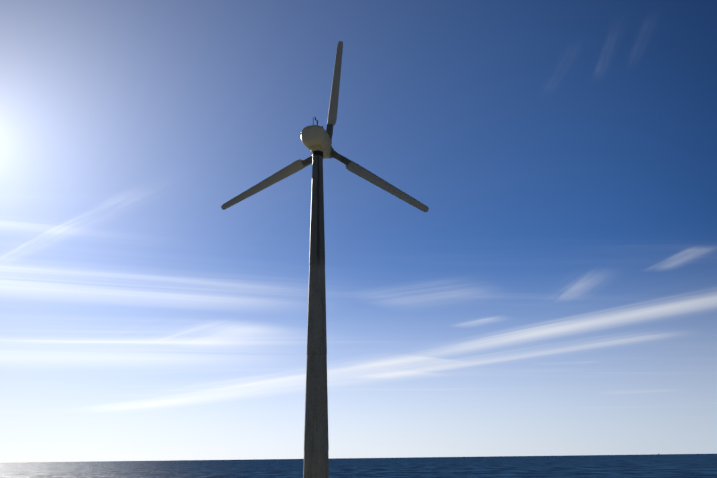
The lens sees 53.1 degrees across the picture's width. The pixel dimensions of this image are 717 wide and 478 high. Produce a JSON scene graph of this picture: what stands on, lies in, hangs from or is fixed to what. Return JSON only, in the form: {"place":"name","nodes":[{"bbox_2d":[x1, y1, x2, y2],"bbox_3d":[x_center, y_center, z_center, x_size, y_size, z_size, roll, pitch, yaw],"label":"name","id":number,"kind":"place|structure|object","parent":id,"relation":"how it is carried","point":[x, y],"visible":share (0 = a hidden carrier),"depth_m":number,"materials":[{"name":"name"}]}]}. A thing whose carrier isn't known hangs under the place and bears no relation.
{"place":"outdoors","nodes":[
{"label":"outdoors","id":0,"kind":"place"},
{"bbox_2d":[0,454,716,477],"bbox_3d":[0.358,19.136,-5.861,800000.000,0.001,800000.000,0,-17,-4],"label":"sea","id":1,"kind":"structure","parent":0,"point":[648,466],"depth_m":1503.56,"materials":[{"name":"liquid"}]},
{"bbox_2d":[0,0,716,462],"label":"sky","id":2,"kind":"structure","parent":0,"point":[554,293],"materials":[{"name":"blue"}]},
{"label":"terrain","id":3,"kind":"structure","parent":0,"visible":0},
{"bbox_2d":[221,41,428,477],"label":"wind turbine","id":4,"kind":"object","parent":3,"relation":"on","point":[316,140],"visible":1,"depth_m":18.44,"materials":[{"name":"metal"}]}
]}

